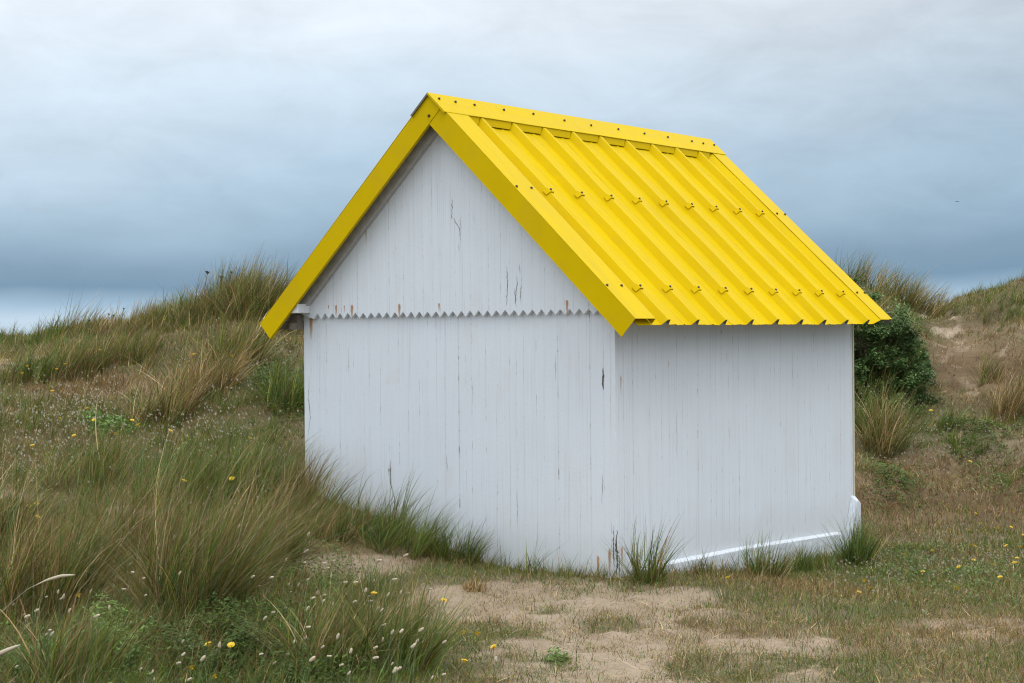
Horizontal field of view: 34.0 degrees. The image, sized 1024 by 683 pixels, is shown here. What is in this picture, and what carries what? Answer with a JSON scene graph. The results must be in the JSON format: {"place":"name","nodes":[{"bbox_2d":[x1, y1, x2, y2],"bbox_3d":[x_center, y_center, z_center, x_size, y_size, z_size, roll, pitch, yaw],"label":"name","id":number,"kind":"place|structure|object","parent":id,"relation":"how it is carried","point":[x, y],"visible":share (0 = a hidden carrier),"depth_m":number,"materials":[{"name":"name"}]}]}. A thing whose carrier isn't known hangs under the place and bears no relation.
{"place":"outdoors","nodes":[
{"label":"outdoors","id":0,"kind":"place"},
{"bbox_2d":[0,281,1023,682],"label":"ground","id":1,"kind":"structure","parent":0,"point":[960,379],"depth_m":9.62,"materials":[{"name":"soil"}]},
{"bbox_2d":[0,644,20,655],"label":"marram seed stalk","id":2,"kind":"object","parent":1,"relation":"on","point":[6,650],"visible":1,"depth_m":6.39,"materials":[{"name":"beige plant"}]},
{"bbox_2d":[19,614,29,670],"bbox_3d":[-1.976,1.256,6.779,0.050,0.294,0.013,-1,0,-29],"label":"bunny tail","id":3,"kind":"object","parent":1,"relation":"on","point":[27,616],"visible":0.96,"depth_m":6.78},
{"bbox_2d":[29,608,38,675],"bbox_3d":[-1.957,1.248,6.849,0.050,0.310,0.014,0,0,15],"label":"bunny tail","id":4,"kind":"object","parent":1,"relation":"on","point":[36,610],"visible":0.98,"depth_m":6.85},
{"bbox_2d":[0,337,85,384],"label":"grass tussock","id":5,"kind":"object","parent":1,"relation":"on","point":[22,367],"depth_m":14.58,"materials":[{"name":"green plant"}]},
{"bbox_2d":[0,427,93,546],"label":"grass tussock","id":6,"kind":"object","parent":1,"relation":"on","point":[13,501],"depth_m":9.61,"materials":[{"name":"green plant"}]},
{"bbox_2d":[17,313,79,346],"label":"grass tussock","id":7,"kind":"object","parent":1,"relation":"on","point":[48,333],"depth_m":17.20,"materials":[{"name":"green plant"}]},
{"bbox_2d":[45,629,51,682],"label":"bunny tail","id":8,"kind":"object","parent":1,"relation":"on","point":[49,630],"visible":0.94,"depth_m":6.74},
{"bbox_2d":[46,631,53,682],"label":"bunny tail","id":9,"kind":"object","parent":1,"relation":"on","point":[51,634],"visible":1,"depth_m":6.51},
{"bbox_2d":[36,286,108,336],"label":"grass tussock","id":10,"kind":"object","parent":1,"relation":"on","point":[70,325],"depth_m":17.08,"materials":[{"name":"green plant"}]},
{"bbox_2d":[36,320,124,382],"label":"grass tussock","id":11,"kind":"object","parent":1,"relation":"on","point":[96,358],"depth_m":14.76,"materials":[{"name":"green plant"}]},
{"bbox_2d":[13,398,163,491],"bbox_3d":[-2.920,0.679,11.375,1.190,0.678,1.363,0,0,38],"label":"grass tussock","id":12,"kind":"object","parent":1,"relation":"on","point":[105,460],"depth_m":11.36,"materials":[{"name":"green plant"}]},
{"bbox_2d":[0,559,185,682],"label":"grass tussock","id":13,"kind":"object","parent":1,"relation":"on","point":[64,653],"depth_m":6.88,"materials":[{"name":"green plant"}]},
{"bbox_2d":[0,574,73,612],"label":"marram seed stalk","id":14,"kind":"object","parent":13,"relation":"attached to","point":[57,577],"visible":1,"depth_m":6.90,"materials":[{"name":"beige plant"}]},
{"bbox_2d":[87,614,99,679],"bbox_3d":[-1.684,1.258,6.731,0.053,0.320,0.014,-1,0,-16],"label":"bunny tail","id":15,"kind":"object","parent":1,"relation":"on","point":[96,616],"visible":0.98,"depth_m":6.73},
{"bbox_2d":[0,441,193,619],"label":"grass tussock","id":16,"kind":"object","parent":1,"relation":"on","point":[26,577],"depth_m":8.19,"materials":[{"name":"green plant"}]},
{"bbox_2d":[63,296,141,336],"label":"grass tussock","id":17,"kind":"object","parent":1,"relation":"on","point":[114,319],"depth_m":17.05,"materials":[{"name":"green plant"}]},
{"bbox_2d":[3,434,236,575],"bbox_3d":[-2.149,0.898,9.356,1.508,0.830,1.434,0,0,38],"label":"grass tussock","id":18,"kind":"object","parent":1,"relation":"on","point":[147,525],"depth_m":9.24,"materials":[{"name":"green plant"}]},
{"bbox_2d":[82,314,175,364],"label":"grass tussock","id":19,"kind":"object","parent":1,"relation":"on","point":[136,347],"depth_m":15.23,"materials":[{"name":"green plant"}]},
{"bbox_2d":[107,288,176,337],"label":"grass tussock","id":20,"kind":"object","parent":1,"relation":"on","point":[149,316],"depth_m":16.78,"materials":[{"name":"green plant"}]},
{"bbox_2d":[106,362,221,427],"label":"grass tussock","id":21,"kind":"object","parent":1,"relation":"on","point":[173,402],"depth_m":13.33,"materials":[{"name":"green plant"}]},
{"bbox_2d":[137,287,212,333],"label":"grass tussock","id":22,"kind":"object","parent":1,"relation":"on","point":[178,315],"depth_m":16.61,"materials":[{"name":"green plant"}]},
{"bbox_2d":[88,401,281,512],"bbox_3d":[-2.072,0.752,10.941,1.377,0.715,1.410,-1,0,-3],"label":"grass tussock","id":23,"kind":"object","parent":1,"relation":"on","point":[193,469],"depth_m":10.94,"materials":[{"name":"green plant"}]},
{"bbox_2d":[16,431,359,631],"bbox_3d":[-1.593,0.911,8.285,1.884,1.021,1.839,0,0,38],"label":"grass tussock","id":24,"kind":"object","parent":1,"relation":"on","point":[226,571],"depth_m":8.19,"materials":[{"name":"green plant"}]},
{"bbox_2d":[124,325,268,401],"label":"grass tussock","id":25,"kind":"object","parent":1,"relation":"on","point":[235,370],"depth_m":13.93,"materials":[{"name":"green plant"}]},
{"bbox_2d":[197,655,205,682],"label":"bunny tail","id":26,"kind":"object","parent":1,"relation":"on","point":[202,658],"visible":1,"depth_m":6.02},
{"bbox_2d":[157,252,270,326],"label":"grass tussock","id":27,"kind":"object","parent":1,"relation":"on","point":[209,302],"depth_m":16.54,"materials":[{"name":"green plant"}]},
{"bbox_2d":[216,642,220,679],"bbox_3d":[-1.175,1.321,6.687,0.031,0.246,0.014,0,0,33],"label":"bunny tail","id":28,"kind":"object","parent":1,"relation":"on","point":[219,644],"visible":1,"depth_m":6.68},
{"bbox_2d":[227,642,234,682],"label":"yellow flower","id":29,"kind":"object","parent":1,"relation":"on","point":[230,644],"visible":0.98,"depth_m":6.96,"materials":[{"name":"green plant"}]},
{"bbox_2d":[171,295,292,369],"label":"grass tussock","id":30,"kind":"object","parent":1,"relation":"on","point":[256,343],"depth_m":14.68,"materials":[{"name":"green plant"}]},
{"bbox_2d":[191,244,298,322],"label":"grass tussock","id":31,"kind":"object","parent":1,"relation":"on","point":[240,296],"depth_m":16.20,"materials":[{"name":"green plant"}]},
{"bbox_2d":[180,412,322,501],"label":"grass tussock","id":32,"kind":"object","parent":1,"relation":"on","point":[259,472],"depth_m":11.13,"materials":[{"name":"green plant"}]},
{"bbox_2d":[213,251,301,330],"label":"grass tussock","id":33,"kind":"object","parent":1,"relation":"on","point":[273,293],"depth_m":16.27,"materials":[{"name":"green plant"}]},
{"bbox_2d":[132,422,383,568],"bbox_3d":[-1.461,0.876,9.576,1.560,0.860,1.444,-1,0,-25],"label":"grass tussock","id":34,"kind":"object","parent":1,"relation":"on","point":[297,529],"depth_m":9.52,"materials":[{"name":"green plant"}]},
{"bbox_2d":[225,347,304,412],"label":"grass tussock","id":35,"kind":"object","parent":1,"relation":"on","point":[280,387],"depth_m":13.55,"materials":[{"name":"green plant"}]},
{"bbox_2d":[266,576,273,626],"bbox_3d":[-1.101,1.225,7.601,0.055,0.320,0.014,0,0,37],"label":"bunny tail","id":36,"kind":"object","parent":1,"relation":"on","point":[271,577],"visible":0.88,"depth_m":7.61},
{"bbox_2d":[234,435,355,507],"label":"grass tussock","id":37,"kind":"object","parent":1,"relation":"on","point":[301,478],"depth_m":10.99,"materials":[{"name":"green plant"}]},
{"bbox_2d":[301,626,310,679],"bbox_3d":[-0.838,1.301,6.800,0.051,0.293,0.013,0,0,30],"label":"bunny tail","id":38,"kind":"object","parent":1,"relation":"on","point":[307,627],"visible":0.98,"depth_m":6.80},
{"bbox_2d":[307,656,314,680],"bbox_3d":[-0.720,1.279,5.922,0.050,0.331,0.014,-1,0,-10],"label":"bunny tail","id":39,"kind":"object","parent":1,"relation":"on","point":[311,659],"visible":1,"depth_m":5.92},
{"bbox_2d":[279,460,383,519],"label":"grass tussock","id":40,"kind":"object","parent":1,"relation":"on","point":[332,501],"depth_m":10.78,"materials":[{"name":"green plant"}]},
{"bbox_2d":[229,561,437,680],"bbox_3d":[-0.762,1.179,7.214,0.897,0.538,1.061,0,0,38],"label":"grass tussock","id":41,"kind":"object","parent":1,"relation":"on","point":[319,642],"depth_m":7.22,"materials":[{"name":"green plant"}]},
{"bbox_2d":[266,474,402,543],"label":"grass tussock","id":42,"kind":"object","parent":1,"relation":"on","point":[331,524],"depth_m":10.37,"materials":[{"name":"green plant"}]},
{"bbox_2d":[331,633,339,682],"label":"bunny tail","id":43,"kind":"object","parent":1,"relation":"on","point":[337,635],"visible":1,"depth_m":6.42},
{"bbox_2d":[346,648,352,682],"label":"bunny tail","id":44,"kind":"object","parent":1,"relation":"on","point":[351,650],"visible":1,"depth_m":6.31},
{"bbox_2d":[370,656,378,682],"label":"bunny tail","id":45,"kind":"object","parent":1,"relation":"on","point":[376,657],"visible":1,"depth_m":6.56},
{"bbox_2d":[327,467,439,540],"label":"grass tussock","id":46,"kind":"object","parent":1,"relation":"on","point":[403,518],"depth_m":10.57,"materials":[{"name":"green plant"}]},
{"bbox_2d":[387,629,393,682],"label":"bunny tail","id":47,"kind":"object","parent":1,"relation":"on","point":[392,631],"visible":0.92,"depth_m":6.95},
{"bbox_2d":[392,666,396,682],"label":"bunny tail","id":48,"kind":"object","parent":1,"relation":"on","point":[394,670],"visible":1,"depth_m":5.87},
{"bbox_2d":[331,484,458,560],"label":"grass tussock","id":49,"kind":"object","parent":1,"relation":"on","point":[419,548],"depth_m":10.30,"materials":[{"name":"green plant"}]},
{"bbox_2d":[395,629,403,682],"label":"bunny tail","id":50,"kind":"object","parent":1,"relation":"on","point":[401,630],"visible":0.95,"depth_m":6.72},
{"bbox_2d":[304,553,507,676],"bbox_3d":[-0.421,1.133,7.251,1.072,0.626,0.995,0,0,38],"label":"grass tussock","id":51,"kind":"object","parent":1,"relation":"on","point":[406,638],"depth_m":7.18,"materials":[{"name":"green plant"}]},
{"bbox_2d":[406,643,415,682],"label":"bunny tail","id":52,"kind":"object","parent":1,"relation":"on","point":[413,645],"visible":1,"depth_m":6.24},
{"bbox_2d":[413,627,423,680],"bbox_3d":[-0.370,1.283,6.589,0.049,0.314,0.014,0,0,7],"label":"bunny tail","id":53,"kind":"object","parent":1,"relation":"on","point":[421,629],"visible":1,"depth_m":6.59},
{"bbox_2d":[438,640,446,682],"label":"bunny tail","id":54,"kind":"object","parent":1,"relation":"on","point":[443,642],"visible":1,"depth_m":6.58},
{"bbox_2d":[408,508,495,563],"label":"grass tussock","id":55,"kind":"object","parent":1,"relation":"on","point":[446,547],"depth_m":10.32,"materials":[{"name":"green plant"}]},
{"bbox_2d":[446,517,505,567],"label":"grass tussock","id":56,"kind":"object","parent":1,"relation":"on","point":[478,552],"depth_m":10.29,"materials":[{"name":"green plant"}]},
{"bbox_2d":[459,575,492,593],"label":"dry tuft","id":57,"kind":"object","parent":1,"relation":"on","point":[471,588],"visible":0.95,"depth_m":9.37,"materials":[{"name":"brown plant"}]},
{"bbox_2d":[493,656,497,682],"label":"bunny tail","id":58,"kind":"object","parent":1,"relation":"on","point":[495,659],"visible":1,"depth_m":6.90},
{"bbox_2d":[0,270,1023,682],"bbox_3d":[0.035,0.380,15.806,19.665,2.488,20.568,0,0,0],"label":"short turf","id":59,"kind":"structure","parent":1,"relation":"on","point":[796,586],"depth_m":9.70,"materials":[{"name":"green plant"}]},
{"bbox_2d":[0,303,1023,682],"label":"leafy ground cover","id":60,"kind":"object","parent":1,"relation":"on","point":[244,631],"visible":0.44,"depth_m":7.87,"materials":[{"name":"green plant"}]},
{"bbox_2d":[0,285,1023,626],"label":"pale flowers","id":61,"kind":"object","parent":1,"relation":"on","point":[294,463],"visible":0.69,"depth_m":12.89,"materials":[{"name":"white plant"}]},
{"bbox_2d":[515,542,547,573],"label":"grass tussock","id":62,"kind":"object","parent":1,"relation":"on","point":[534,561],"depth_m":10.02,"materials":[{"name":"green plant"}]},
{"bbox_2d":[526,539,569,576],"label":"grass tussock","id":63,"kind":"object","parent":1,"relation":"on","point":[548,552],"depth_m":9.84,"materials":[{"name":"green plant"}]},
{"bbox_2d":[260,92,891,577],"bbox_3d":[0.534,0.082,11.883,3.084,3.332,3.440,0,0,38],"label":"beach hut","id":64,"kind":"object","parent":1,"relation":"on","point":[524,328],"visible":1,"depth_m":10.75,"materials":[{"name":"white paint"}]},
{"bbox_2d":[551,558,603,578],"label":"grass tussock","id":65,"kind":"object","parent":1,"relation":"on","point":[572,570],"depth_m":9.83,"materials":[{"name":"green plant"}]},
{"bbox_2d":[610,559,677,585],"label":"grass tussock","id":66,"kind":"object","parent":1,"relation":"on","point":[646,575],"depth_m":9.65,"materials":[{"name":"green plant"}]},
{"bbox_2d":[600,516,695,582],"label":"grass tussock","id":67,"kind":"object","parent":1,"relation":"on","point":[637,566],"depth_m":9.71,"materials":[{"name":"green plant"}]},
{"bbox_2d":[689,543,739,576],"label":"grass tussock","id":68,"kind":"object","parent":1,"relation":"on","point":[702,566],"depth_m":10.31,"materials":[{"name":"green plant"}]},
{"bbox_2d":[728,529,801,578],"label":"grass tussock","id":69,"kind":"object","parent":1,"relation":"on","point":[767,565],"depth_m":10.62,"materials":[{"name":"green plant"}]},
{"bbox_2d":[782,537,842,572],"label":"grass tussock","id":70,"kind":"object","parent":1,"relation":"on","point":[809,562],"depth_m":11.17,"materials":[{"name":"green plant"}]},
{"bbox_2d":[809,503,900,567],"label":"grass tussock","id":71,"kind":"object","parent":1,"relation":"on","point":[859,546],"depth_m":11.50,"materials":[{"name":"green plant"}]},
{"bbox_2d":[835,245,887,288],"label":"grass tussock","id":72,"kind":"object","parent":1,"relation":"on","point":[864,274],"depth_m":21.57,"materials":[{"name":"green plant"}]},
{"bbox_2d":[854,379,896,432],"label":"grass tussock","id":73,"kind":"object","parent":1,"relation":"on","point":[859,419],"depth_m":16.62,"materials":[{"name":"green plant"}]},
{"bbox_2d":[855,267,930,342],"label":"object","id":74,"kind":"object","parent":1,"relation":"on","point":[881,302],"depth_m":19.14,"materials":[{"name":"green plant"}]},
{"bbox_2d":[845,269,943,408],"bbox_3d":[3.769,-0.046,17.920,1.638,1.499,1.762,0,0,4],"label":"shrub","id":75,"kind":"object","parent":1,"relation":"on","point":[876,332],"visible":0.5,"depth_m":17.84,"materials":[{"name":"green plant"}]},
{"bbox_2d":[854,358,940,460],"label":"grass tussock","id":76,"kind":"object","parent":1,"relation":"on","point":[881,436],"depth_m":16.25,"materials":[{"name":"green plant"}]},
{"bbox_2d":[861,257,934,307],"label":"grass tussock","id":77,"kind":"object","parent":1,"relation":"on","point":[897,285],"depth_m":21.68,"materials":[{"name":"green plant"}]},
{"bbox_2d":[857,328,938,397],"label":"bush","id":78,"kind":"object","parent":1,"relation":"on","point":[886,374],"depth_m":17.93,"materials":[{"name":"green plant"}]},
{"bbox_2d":[870,313,937,385],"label":"shrub","id":79,"kind":"object","parent":1,"relation":"on","point":[918,342],"visible":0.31,"depth_m":18.31,"materials":[{"name":"green plant"}]},
{"bbox_2d":[889,263,956,313],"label":"grass tussock","id":80,"kind":"object","parent":1,"relation":"on","point":[921,305],"depth_m":21.60,"materials":[{"name":"green plant"}]},
{"bbox_2d":[926,296,961,318],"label":"grass tussock","id":81,"kind":"object","parent":1,"relation":"on","point":[935,311],"depth_m":21.37,"materials":[{"name":"plant"}]},
{"bbox_2d":[917,388,976,433],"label":"grass tussock","id":82,"kind":"object","parent":1,"relation":"on","point":[949,419],"depth_m":16.75,"materials":[{"name":"green plant"}]},
{"bbox_2d":[942,426,990,456],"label":"grass tussock","id":83,"kind":"object","parent":1,"relation":"on","point":[953,438],"depth_m":16.23,"materials":[{"name":"green plant"}]},
{"bbox_2d":[967,349,1007,386],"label":"grass tussock","id":84,"kind":"object","parent":1,"relation":"on","point":[995,373],"depth_m":18.22,"materials":[{"name":"green plant"}]},
{"bbox_2d":[955,352,1023,424],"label":"grass tussock","id":85,"kind":"object","parent":1,"relation":"on","point":[1018,396],"depth_m":17.17,"materials":[{"name":"green plant"}]},
{"bbox_2d":[970,286,1010,327],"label":"grass tussock","id":86,"kind":"object","parent":1,"relation":"on","point":[987,300],"depth_m":20.50,"materials":[{"name":"green plant"}]},
{"bbox_2d":[996,287,1023,326],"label":"grass tussock","id":87,"kind":"object","parent":1,"relation":"on","point":[1016,298],"depth_m":20.18,"materials":[{"name":"green plant"}]},
{"bbox_2d":[0,0,1023,335],"label":"sky","id":88,"kind":"structure","parent":0,"point":[143,142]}
]}

